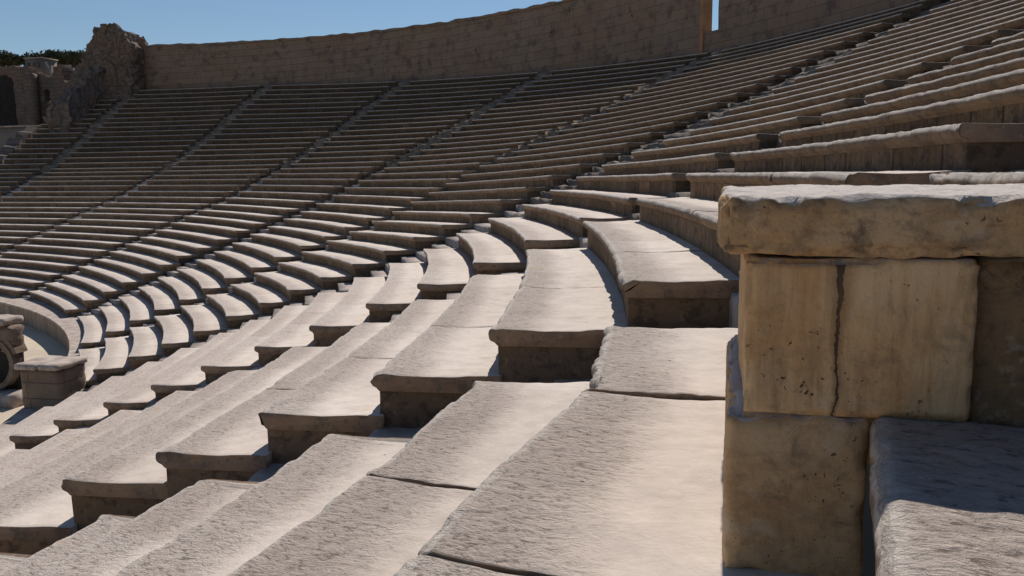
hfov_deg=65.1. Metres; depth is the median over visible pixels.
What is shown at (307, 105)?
stone bench
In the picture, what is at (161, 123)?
stone bench
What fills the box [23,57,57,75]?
distant house
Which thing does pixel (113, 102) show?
stone bench
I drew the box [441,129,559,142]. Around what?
stone bench
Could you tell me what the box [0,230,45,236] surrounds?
stone bench
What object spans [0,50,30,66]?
pine tree
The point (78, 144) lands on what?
stairway
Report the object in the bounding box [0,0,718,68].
sky
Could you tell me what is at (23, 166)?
stone bench
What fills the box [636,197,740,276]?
stone bench
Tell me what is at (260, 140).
stone bench
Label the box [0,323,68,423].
orchestra floor
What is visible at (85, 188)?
stone bench
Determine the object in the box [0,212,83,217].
stone bench
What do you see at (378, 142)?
stone bench
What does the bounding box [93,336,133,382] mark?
stone bench
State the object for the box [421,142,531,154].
stone bench
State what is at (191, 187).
stone bench
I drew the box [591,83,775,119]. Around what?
stone bench
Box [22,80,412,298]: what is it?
stairway
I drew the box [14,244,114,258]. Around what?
stone bench
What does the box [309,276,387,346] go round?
stone bench
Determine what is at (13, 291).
stone bench
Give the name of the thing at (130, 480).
stone bench
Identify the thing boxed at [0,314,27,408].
arched passage
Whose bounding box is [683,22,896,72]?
stone bench
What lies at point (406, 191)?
stone bench
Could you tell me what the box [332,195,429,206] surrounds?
stone bench
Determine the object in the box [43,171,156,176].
stone bench
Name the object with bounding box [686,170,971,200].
stone bench
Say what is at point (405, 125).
stone bench
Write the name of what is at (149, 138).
stone bench
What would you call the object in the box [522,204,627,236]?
stone bench
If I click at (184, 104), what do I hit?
stone bench
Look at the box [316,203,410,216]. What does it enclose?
stone bench
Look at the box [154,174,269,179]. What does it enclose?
stone bench
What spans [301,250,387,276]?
stone bench
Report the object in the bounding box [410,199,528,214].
stone bench
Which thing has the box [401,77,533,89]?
stone bench
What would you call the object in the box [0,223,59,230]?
stone bench
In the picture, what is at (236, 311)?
stone bench
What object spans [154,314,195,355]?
stone bench
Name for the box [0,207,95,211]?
stone bench
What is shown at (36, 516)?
stone bench
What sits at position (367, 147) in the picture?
stone bench
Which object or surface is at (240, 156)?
stone bench
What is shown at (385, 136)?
stone bench
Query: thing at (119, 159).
stone bench
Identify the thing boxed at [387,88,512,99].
stone bench
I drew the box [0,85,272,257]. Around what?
stairway
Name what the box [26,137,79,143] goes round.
stone bench
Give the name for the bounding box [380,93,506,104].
stone bench
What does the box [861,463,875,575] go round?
ground
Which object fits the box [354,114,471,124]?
stone bench
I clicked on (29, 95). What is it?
ruined arcade
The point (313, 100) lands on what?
stone bench
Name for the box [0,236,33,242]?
stone bench
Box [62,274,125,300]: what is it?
stone bench
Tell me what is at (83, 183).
stone bench
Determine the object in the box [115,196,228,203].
stone bench
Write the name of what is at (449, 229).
stone bench
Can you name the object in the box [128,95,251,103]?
stone bench
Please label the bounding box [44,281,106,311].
stone bench
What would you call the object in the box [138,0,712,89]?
perimeter wall
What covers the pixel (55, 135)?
stone bench
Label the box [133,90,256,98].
stone bench
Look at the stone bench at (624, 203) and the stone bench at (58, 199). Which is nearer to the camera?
the stone bench at (624, 203)
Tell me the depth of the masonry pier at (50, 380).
20.82 m
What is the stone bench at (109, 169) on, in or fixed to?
on the stone bench at (112, 173)
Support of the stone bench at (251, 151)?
on the stone bench at (240, 156)
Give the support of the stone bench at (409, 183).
on the stone bench at (406, 191)
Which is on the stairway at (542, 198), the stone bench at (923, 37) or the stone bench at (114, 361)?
the stone bench at (923, 37)
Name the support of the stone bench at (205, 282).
on the stone bench at (185, 291)
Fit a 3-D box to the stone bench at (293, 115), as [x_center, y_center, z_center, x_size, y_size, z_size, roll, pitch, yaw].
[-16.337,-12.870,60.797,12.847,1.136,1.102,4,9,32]
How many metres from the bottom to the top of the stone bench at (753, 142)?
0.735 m
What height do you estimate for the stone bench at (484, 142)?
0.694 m
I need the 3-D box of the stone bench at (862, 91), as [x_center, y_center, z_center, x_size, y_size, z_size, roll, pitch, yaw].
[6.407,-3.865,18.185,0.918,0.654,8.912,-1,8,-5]
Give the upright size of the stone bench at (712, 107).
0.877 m
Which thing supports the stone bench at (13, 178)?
on the stone bench at (9, 183)
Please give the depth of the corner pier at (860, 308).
1.82 m
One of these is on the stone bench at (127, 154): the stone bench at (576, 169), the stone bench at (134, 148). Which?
the stone bench at (134, 148)
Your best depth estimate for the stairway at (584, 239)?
13.54 m
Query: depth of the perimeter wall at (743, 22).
35.23 m
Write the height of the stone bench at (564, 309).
0.818 m
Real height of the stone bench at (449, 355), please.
0.792 m
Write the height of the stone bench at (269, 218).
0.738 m
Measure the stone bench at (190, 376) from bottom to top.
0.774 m
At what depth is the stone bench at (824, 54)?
29.52 m
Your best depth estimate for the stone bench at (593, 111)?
40.88 m
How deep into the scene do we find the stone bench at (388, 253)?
25.56 m
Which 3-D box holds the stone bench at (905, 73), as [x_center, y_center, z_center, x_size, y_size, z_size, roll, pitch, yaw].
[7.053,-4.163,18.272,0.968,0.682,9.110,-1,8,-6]
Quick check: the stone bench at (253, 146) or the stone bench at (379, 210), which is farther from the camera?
the stone bench at (253, 146)
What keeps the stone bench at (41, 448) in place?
on the stone bench at (9, 456)
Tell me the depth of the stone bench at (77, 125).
68.23 m
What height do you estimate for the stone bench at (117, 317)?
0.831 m
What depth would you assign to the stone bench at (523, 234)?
16.17 m
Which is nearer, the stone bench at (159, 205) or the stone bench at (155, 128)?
the stone bench at (159, 205)
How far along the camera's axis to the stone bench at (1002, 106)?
7.92 m
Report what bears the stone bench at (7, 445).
on the stone bench at (76, 395)
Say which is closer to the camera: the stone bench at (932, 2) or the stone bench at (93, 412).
the stone bench at (93, 412)
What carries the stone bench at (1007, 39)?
on the stone bench at (994, 50)
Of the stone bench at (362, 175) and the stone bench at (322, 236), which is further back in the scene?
the stone bench at (362, 175)
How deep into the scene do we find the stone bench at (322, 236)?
34.75 m
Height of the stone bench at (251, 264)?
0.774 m
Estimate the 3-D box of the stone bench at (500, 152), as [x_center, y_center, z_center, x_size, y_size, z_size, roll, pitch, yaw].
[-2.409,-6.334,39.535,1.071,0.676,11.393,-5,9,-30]
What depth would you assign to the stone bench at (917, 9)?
30.34 m
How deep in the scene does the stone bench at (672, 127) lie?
27.96 m
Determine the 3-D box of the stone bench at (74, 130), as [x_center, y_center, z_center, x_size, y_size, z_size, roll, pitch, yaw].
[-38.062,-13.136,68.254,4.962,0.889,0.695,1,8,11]
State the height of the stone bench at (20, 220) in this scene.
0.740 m
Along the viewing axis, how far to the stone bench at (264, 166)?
55.53 m
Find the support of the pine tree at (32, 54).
on the ground
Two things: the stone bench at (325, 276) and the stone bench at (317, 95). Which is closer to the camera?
the stone bench at (325, 276)
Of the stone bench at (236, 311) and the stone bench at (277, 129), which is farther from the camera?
the stone bench at (277, 129)
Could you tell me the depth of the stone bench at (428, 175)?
37.79 m
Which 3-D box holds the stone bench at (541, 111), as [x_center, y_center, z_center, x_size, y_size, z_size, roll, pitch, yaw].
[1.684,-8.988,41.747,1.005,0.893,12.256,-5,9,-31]
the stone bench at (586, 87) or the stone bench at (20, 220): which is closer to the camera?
the stone bench at (586, 87)
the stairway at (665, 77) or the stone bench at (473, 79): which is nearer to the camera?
the stairway at (665, 77)
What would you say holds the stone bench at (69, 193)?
on the stone bench at (58, 199)
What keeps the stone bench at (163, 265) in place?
on the stone bench at (146, 274)
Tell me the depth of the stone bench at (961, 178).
4.14 m
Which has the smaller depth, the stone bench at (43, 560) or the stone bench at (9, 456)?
the stone bench at (43, 560)
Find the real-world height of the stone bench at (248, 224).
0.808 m
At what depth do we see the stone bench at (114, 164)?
61.60 m
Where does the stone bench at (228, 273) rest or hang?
on the stone bench at (205, 282)
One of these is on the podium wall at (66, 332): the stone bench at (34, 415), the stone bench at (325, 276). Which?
the stone bench at (34, 415)
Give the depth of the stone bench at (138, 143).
63.87 m
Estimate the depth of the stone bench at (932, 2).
31.08 m
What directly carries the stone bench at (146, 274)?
on the stone bench at (126, 282)
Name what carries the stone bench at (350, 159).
on the stone bench at (348, 164)
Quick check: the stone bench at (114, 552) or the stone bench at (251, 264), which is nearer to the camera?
the stone bench at (114, 552)
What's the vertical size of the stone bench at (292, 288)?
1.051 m
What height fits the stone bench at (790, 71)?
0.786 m
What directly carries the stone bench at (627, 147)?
on the stairway at (665, 77)
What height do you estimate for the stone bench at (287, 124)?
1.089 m
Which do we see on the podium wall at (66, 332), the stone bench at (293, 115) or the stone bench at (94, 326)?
the stone bench at (94, 326)
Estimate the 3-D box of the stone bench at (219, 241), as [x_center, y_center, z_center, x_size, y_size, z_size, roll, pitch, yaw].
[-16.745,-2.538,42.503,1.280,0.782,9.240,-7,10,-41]
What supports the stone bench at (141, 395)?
on the stone bench at (93, 412)
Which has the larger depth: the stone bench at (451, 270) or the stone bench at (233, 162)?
the stone bench at (233, 162)
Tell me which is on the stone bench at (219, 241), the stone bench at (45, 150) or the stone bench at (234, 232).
the stone bench at (234, 232)
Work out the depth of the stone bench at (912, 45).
18.90 m
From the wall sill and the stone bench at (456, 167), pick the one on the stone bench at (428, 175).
the stone bench at (456, 167)
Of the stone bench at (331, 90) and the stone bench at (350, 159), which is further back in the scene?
the stone bench at (331, 90)
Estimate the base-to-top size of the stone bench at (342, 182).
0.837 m
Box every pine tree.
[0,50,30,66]
[22,50,78,67]
[39,48,85,69]
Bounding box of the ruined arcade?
[0,63,82,125]
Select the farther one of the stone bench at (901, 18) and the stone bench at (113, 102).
the stone bench at (113, 102)
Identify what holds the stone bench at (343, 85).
on the stone bench at (331, 90)
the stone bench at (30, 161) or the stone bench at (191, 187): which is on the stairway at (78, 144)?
the stone bench at (30, 161)
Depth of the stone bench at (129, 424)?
10.03 m
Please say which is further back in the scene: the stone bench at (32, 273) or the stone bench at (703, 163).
the stone bench at (32, 273)
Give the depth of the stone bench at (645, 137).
27.89 m
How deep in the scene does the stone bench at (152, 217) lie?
49.65 m
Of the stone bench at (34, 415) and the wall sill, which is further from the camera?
the wall sill
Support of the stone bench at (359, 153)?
on the stone bench at (350, 159)
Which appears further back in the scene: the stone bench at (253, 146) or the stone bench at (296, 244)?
the stone bench at (253, 146)
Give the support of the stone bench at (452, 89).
on the stone bench at (449, 94)
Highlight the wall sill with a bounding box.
[704,30,717,52]
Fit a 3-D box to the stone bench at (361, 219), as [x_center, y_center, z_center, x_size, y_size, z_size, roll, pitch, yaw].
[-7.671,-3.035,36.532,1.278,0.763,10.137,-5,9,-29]
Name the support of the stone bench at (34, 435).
on the stone bench at (7, 445)
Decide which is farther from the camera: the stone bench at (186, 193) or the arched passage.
the stone bench at (186, 193)
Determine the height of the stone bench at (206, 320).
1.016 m
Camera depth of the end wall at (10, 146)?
67.15 m
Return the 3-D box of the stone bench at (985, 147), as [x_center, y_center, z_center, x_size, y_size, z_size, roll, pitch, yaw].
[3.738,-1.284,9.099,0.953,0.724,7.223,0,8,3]
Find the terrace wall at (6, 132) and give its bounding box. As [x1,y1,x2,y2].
[0,125,40,148]
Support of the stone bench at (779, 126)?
on the stone bench at (753, 142)
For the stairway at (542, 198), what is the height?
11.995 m
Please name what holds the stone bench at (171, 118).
on the stone bench at (161, 123)
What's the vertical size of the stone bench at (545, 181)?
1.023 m
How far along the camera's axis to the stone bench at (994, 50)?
11.77 m
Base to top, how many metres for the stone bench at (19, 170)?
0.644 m
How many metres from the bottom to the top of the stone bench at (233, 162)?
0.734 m
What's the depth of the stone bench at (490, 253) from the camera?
15.59 m
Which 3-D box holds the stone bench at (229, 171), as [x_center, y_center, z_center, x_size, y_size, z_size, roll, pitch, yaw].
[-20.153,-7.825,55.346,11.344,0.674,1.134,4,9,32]
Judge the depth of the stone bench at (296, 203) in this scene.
44.66 m
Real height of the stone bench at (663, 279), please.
0.859 m
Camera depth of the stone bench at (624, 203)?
16.93 m
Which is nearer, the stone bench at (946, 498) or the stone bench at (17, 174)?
the stone bench at (946, 498)
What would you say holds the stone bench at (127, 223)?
on the stone bench at (141, 231)
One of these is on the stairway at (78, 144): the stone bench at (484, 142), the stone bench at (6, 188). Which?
the stone bench at (6, 188)
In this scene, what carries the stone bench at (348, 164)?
on the stairway at (435, 139)
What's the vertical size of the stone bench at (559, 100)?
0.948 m
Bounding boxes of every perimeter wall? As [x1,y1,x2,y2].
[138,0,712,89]
[718,0,920,48]
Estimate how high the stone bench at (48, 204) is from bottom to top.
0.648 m
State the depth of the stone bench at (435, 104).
52.78 m
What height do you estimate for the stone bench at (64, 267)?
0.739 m
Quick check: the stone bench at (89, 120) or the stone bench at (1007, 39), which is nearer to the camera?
the stone bench at (1007, 39)
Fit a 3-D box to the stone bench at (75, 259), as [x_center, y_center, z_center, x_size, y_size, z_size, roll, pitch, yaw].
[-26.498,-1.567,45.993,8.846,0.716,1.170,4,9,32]
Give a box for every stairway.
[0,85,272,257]
[0,96,134,201]
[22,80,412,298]
[76,65,951,429]
[80,0,951,391]
[81,70,554,315]
[95,46,736,347]
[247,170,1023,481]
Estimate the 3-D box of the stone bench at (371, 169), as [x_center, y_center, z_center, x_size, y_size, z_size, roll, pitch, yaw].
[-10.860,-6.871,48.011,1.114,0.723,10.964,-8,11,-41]
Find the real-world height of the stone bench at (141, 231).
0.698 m
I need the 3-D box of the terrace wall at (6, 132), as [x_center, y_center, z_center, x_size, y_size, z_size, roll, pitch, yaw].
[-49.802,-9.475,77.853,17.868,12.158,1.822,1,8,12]
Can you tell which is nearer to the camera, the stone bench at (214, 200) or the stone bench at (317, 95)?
the stone bench at (214, 200)
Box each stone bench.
[0,163,49,168]
[0,169,40,172]
[0,173,40,176]
[0,177,29,180]
[0,181,25,185]
[0,186,18,190]
[0,191,10,201]
[0,202,106,206]
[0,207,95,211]
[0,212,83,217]
[0,217,72,223]
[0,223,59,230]
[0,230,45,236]
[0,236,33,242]
[0,243,20,249]
[0,251,98,265]
[0,257,83,274]
[0,266,68,282]
[0,275,51,289]
[0,284,35,297]
[0,370,257,554]
[0,376,123,456]
[0,391,196,499]
[0,392,86,439]
[0,406,53,436]
[0,410,140,487]
[0,429,84,475]
[0,449,28,464]
[0,514,135,575]
[0,552,31,574]
[1,196,118,201]
[3,158,56,163]
[9,153,61,158]
[9,362,159,449]
[11,191,126,195]
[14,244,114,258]
[15,148,67,152]
[20,143,73,148]
[20,185,136,190]
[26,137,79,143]
[27,237,129,250]
[28,180,145,185]
[28,289,86,316]
[32,132,85,137]
[36,128,90,132]
[36,175,152,180]
[38,479,259,575]
[40,123,93,128]
[40,231,144,243]
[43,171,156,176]
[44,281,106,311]
[45,118,98,123]
[50,167,164,171]
[53,348,197,432]
[54,225,160,236]
[58,161,176,168]
[61,346,326,530]
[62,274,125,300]
[64,156,180,162]
[67,218,174,229]
[70,150,189,157]
[75,145,193,151]
[77,314,106,348]
[78,265,144,293]
[78,347,104,386]
[80,213,187,221]
[81,140,199,146]
[86,114,105,118]
[88,134,206,141]
[89,109,108,113]
[91,207,201,215]
[93,129,212,136]
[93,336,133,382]
[94,258,163,283]
[95,104,113,108]
[98,124,216,131]
[98,305,130,337]
[100,100,121,104]
[103,119,221,126]
[103,202,213,209]
[103,333,233,415]
[107,114,226,122]
[109,250,180,274]
[112,109,233,117]
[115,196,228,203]
[116,434,411,575]
[117,104,241,112]
[118,295,156,326]
[122,100,244,107]
[125,243,198,265]
[127,191,237,197]
[127,326,163,368]
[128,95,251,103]
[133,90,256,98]
[137,185,250,190]
[138,285,181,315]
[140,85,262,93]
[140,236,218,257]
[146,179,260,184]
[151,320,269,400]
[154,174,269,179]
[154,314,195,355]
[155,229,238,250]
[155,323,389,497]
[158,276,204,305]
[163,169,279,174]
[170,222,255,241]
[171,164,284,170]
[177,268,227,296]
[179,158,293,165]
[180,304,229,340]
[184,215,271,232]
[186,153,302,160]
[193,147,309,154]
[196,259,253,285]
[197,209,288,225]
[199,142,316,149]
[201,305,308,382]
[206,137,325,144]
[206,293,261,327]
[211,204,305,218]
[213,131,333,138]
[214,250,276,276]
[219,126,340,133]
[225,121,346,128]
[225,197,321,210]
[226,381,589,575]
[230,116,348,123]
[230,283,290,314]
[232,242,301,265]
[235,111,355,118]
[238,191,335,202]
[241,106,361,113]
[247,101,372,108]
[250,185,348,194]
[250,233,326,255]
[253,96,378,103]
[254,271,321,302]
[254,292,346,364]
[258,299,454,463]
[259,91,385,98]
[261,179,360,186]
[265,86,392,93]
[267,226,346,244]
[271,81,399,89]
[271,172,372,179]
[278,261,354,288]
[281,166,384,173]
[283,218,369,234]
[290,161,393,167]
[300,155,404,163]
[300,211,390,225]
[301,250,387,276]
[308,149,408,157]
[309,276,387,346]
[316,143,423,151]
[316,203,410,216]
[324,137,427,146]
[326,239,416,262]
[332,132,438,141]
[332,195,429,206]
[340,125,454,135]
[344,187,446,196]
[348,120,463,129]
[349,230,445,250]
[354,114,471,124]
[358,178,462,187]
[361,109,476,119]
[366,262,427,321]
[367,104,484,114]
[370,274,523,427]
[371,170,480,179]
[372,220,473,236]
[374,99,495,109]
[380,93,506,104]
[384,162,494,172]
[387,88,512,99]
[392,210,503,223]
[393,326,815,575]
[394,82,523,94]
[397,155,502,166]
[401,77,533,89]
[409,148,518,160]
[410,72,539,84]
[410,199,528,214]
[417,248,476,299]
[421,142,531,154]
[428,187,551,200]
[431,135,545,148]
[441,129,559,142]
[445,175,576,190]
[451,122,574,137]
[456,232,526,274]
[461,114,589,130]
[461,163,603,181]
[472,108,601,124]
[480,102,615,118]
[480,153,627,172]
[488,217,578,256]
[488,248,627,382]
[489,96,624,113]
[496,90,637,107]
[497,142,650,163]
[504,83,646,102]
[514,77,656,96]
[514,132,671,155]
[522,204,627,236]
[523,71,671,90]
[529,122,693,148]
[532,64,687,85]
[541,58,701,79]
[545,111,709,141]
[550,52,710,74]
[550,190,672,215]
[559,102,737,134]
[575,92,759,127]
[576,172,712,195]
[583,220,739,328]
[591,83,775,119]
[601,153,734,175]
[606,75,790,112]
[619,67,803,105]
[631,59,823,99]
[631,133,778,161]
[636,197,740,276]
[642,50,835,92]
[656,41,863,86]
[662,116,821,147]
[670,32,879,79]
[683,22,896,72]
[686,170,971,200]
[689,98,864,135]
[696,13,921,65]
[709,4,935,59]
[709,79,908,126]
[721,0,949,52]
[729,62,950,114]
[730,123,1023,172]
[749,45,991,104]
[772,29,1023,94]
[778,84,1023,146]
[795,16,1023,83]
[815,11,1023,72]
[820,69,1023,123]
[834,7,1023,62]
[851,2,1023,53]
[865,57,1023,103]
[868,0,1023,44]
[869,416,1023,575]
[889,0,1011,33]
[907,48,1023,84]
[909,0,994,23]
[929,172,1023,184]
[930,0,978,13]
[949,38,1023,65]
[991,32,1023,46]
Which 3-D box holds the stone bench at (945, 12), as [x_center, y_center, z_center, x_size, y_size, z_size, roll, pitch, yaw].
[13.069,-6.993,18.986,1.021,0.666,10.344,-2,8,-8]
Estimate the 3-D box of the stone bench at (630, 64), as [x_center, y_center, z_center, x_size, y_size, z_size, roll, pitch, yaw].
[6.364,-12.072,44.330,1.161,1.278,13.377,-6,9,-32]
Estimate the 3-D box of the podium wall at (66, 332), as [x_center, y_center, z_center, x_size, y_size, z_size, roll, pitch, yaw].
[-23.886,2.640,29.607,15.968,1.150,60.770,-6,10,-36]
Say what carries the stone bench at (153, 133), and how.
on the stone bench at (149, 138)
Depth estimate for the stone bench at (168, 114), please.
67.03 m
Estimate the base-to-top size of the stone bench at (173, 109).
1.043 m
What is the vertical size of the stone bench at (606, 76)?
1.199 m
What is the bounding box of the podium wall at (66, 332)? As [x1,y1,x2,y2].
[0,294,83,432]
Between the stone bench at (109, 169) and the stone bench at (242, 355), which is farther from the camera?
the stone bench at (109, 169)
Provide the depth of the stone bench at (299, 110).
61.13 m
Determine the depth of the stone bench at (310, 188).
45.66 m
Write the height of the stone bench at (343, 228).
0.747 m
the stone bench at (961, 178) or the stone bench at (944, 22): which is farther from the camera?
the stone bench at (944, 22)
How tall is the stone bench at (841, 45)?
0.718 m
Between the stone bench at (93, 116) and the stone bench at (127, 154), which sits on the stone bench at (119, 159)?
the stone bench at (127, 154)
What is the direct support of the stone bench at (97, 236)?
on the stone bench at (105, 244)
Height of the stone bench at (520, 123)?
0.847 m
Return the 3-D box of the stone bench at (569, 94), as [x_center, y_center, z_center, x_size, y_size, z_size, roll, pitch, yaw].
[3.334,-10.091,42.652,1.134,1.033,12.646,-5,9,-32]
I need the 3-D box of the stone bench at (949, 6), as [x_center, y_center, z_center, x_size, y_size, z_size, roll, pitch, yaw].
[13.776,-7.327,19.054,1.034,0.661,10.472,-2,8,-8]
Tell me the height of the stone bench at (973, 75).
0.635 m
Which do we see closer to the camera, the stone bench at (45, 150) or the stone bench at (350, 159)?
the stone bench at (350, 159)
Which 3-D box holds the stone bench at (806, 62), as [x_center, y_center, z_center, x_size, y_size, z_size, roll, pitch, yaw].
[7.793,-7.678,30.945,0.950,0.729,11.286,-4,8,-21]
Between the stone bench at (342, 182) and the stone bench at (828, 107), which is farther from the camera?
the stone bench at (342, 182)
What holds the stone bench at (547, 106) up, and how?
on the stone bench at (541, 111)
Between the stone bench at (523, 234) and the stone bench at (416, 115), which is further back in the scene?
the stone bench at (416, 115)
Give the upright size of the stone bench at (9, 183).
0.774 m
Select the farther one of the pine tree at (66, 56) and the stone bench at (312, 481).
the pine tree at (66, 56)
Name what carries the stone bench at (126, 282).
on the stone bench at (106, 289)
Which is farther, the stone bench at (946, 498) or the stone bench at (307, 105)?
the stone bench at (307, 105)
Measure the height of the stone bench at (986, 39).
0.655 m
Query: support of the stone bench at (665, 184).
on the stone bench at (624, 203)
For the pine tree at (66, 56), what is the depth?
106.78 m
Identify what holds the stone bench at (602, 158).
on the stairway at (665, 77)
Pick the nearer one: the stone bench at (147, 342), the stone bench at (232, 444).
the stone bench at (232, 444)
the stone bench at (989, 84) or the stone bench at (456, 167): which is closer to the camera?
the stone bench at (989, 84)
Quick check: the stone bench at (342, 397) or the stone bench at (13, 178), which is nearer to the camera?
the stone bench at (342, 397)
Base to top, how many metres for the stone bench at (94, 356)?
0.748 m
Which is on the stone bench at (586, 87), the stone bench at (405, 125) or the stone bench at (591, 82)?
the stone bench at (591, 82)
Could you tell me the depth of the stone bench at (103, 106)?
70.36 m
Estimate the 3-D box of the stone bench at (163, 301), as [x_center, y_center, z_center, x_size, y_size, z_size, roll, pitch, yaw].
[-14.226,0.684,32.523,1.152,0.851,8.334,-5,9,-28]
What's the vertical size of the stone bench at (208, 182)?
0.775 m
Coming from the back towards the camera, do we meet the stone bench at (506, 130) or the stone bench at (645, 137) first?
the stone bench at (506, 130)
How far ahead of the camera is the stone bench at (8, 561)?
5.78 m
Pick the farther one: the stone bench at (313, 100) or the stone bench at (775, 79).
the stone bench at (313, 100)
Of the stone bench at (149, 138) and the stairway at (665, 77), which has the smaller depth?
the stairway at (665, 77)
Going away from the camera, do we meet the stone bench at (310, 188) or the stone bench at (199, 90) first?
the stone bench at (310, 188)
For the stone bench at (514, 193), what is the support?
on the stairway at (665, 77)
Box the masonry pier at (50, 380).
[14,355,87,408]
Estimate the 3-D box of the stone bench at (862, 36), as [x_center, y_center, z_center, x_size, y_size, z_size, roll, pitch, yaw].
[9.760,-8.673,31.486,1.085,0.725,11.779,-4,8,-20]
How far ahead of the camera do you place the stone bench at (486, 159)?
38.59 m
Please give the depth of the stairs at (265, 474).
6.07 m
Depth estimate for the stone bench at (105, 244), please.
46.90 m
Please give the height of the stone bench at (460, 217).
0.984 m
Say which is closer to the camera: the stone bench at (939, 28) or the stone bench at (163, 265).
the stone bench at (939, 28)
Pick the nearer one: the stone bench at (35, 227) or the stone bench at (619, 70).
the stone bench at (619, 70)
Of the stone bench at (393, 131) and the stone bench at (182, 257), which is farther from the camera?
the stone bench at (393, 131)
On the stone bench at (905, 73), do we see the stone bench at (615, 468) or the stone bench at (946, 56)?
the stone bench at (946, 56)
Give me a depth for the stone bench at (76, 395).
18.13 m
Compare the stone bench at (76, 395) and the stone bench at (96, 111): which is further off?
the stone bench at (96, 111)
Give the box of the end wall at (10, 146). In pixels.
[0,126,40,163]
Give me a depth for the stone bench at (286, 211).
44.08 m
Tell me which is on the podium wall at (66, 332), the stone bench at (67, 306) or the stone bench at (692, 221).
the stone bench at (67, 306)
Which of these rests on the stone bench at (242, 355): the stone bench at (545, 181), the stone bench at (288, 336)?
the stone bench at (288, 336)
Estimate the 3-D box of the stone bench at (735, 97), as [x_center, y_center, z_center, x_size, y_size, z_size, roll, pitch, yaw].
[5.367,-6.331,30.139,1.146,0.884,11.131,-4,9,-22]
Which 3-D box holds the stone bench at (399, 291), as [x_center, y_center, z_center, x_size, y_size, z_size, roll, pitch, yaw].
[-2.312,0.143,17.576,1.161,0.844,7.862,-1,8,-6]
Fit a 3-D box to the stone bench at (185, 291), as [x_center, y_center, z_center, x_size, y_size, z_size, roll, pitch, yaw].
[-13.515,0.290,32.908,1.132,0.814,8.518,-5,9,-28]
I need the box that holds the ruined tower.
[42,23,147,132]
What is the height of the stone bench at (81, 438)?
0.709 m
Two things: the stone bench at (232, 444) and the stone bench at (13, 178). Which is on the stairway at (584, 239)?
the stone bench at (232, 444)
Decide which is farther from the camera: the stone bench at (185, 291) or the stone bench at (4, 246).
the stone bench at (4, 246)
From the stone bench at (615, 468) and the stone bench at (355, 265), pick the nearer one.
the stone bench at (615, 468)
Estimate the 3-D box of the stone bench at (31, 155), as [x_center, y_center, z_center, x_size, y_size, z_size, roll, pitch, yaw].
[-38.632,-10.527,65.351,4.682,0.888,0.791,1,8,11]
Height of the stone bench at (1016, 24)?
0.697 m
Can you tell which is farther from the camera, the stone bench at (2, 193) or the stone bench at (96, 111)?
the stone bench at (96, 111)
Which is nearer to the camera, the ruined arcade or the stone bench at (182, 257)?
the stone bench at (182, 257)
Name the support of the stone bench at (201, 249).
on the stone bench at (182, 257)
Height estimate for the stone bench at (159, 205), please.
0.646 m
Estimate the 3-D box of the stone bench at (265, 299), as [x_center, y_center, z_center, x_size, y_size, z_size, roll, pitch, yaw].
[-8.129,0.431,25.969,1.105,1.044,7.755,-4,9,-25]
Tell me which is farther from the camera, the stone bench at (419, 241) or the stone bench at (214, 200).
the stone bench at (214, 200)
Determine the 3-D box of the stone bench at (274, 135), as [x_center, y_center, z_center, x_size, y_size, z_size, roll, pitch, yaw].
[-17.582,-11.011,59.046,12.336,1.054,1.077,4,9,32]
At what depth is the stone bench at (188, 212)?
50.44 m
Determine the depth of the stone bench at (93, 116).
69.20 m
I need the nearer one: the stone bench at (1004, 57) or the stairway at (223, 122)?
the stone bench at (1004, 57)
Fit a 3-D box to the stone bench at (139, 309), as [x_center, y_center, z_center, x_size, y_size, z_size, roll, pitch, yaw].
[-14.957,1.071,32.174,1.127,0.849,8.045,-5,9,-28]
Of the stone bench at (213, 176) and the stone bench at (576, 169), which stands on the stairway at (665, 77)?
the stone bench at (576, 169)
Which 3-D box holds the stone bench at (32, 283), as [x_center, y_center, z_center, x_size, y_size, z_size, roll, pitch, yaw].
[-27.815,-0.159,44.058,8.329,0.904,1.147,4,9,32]
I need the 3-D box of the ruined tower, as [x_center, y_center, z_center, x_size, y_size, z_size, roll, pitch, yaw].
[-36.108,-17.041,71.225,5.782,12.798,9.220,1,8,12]
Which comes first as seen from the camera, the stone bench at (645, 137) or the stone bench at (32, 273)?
the stone bench at (645, 137)
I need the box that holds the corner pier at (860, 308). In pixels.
[716,183,1023,575]
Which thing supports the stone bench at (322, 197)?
on the stone bench at (296, 203)
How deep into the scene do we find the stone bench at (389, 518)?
3.48 m
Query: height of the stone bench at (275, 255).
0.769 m
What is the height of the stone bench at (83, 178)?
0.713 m
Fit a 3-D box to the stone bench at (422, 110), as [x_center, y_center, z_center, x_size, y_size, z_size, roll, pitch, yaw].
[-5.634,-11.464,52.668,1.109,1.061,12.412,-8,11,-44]
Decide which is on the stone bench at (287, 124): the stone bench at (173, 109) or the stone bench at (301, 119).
the stone bench at (301, 119)
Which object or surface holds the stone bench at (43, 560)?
on the stone bench at (8, 561)
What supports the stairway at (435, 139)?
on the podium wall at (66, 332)
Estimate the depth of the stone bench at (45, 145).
66.20 m

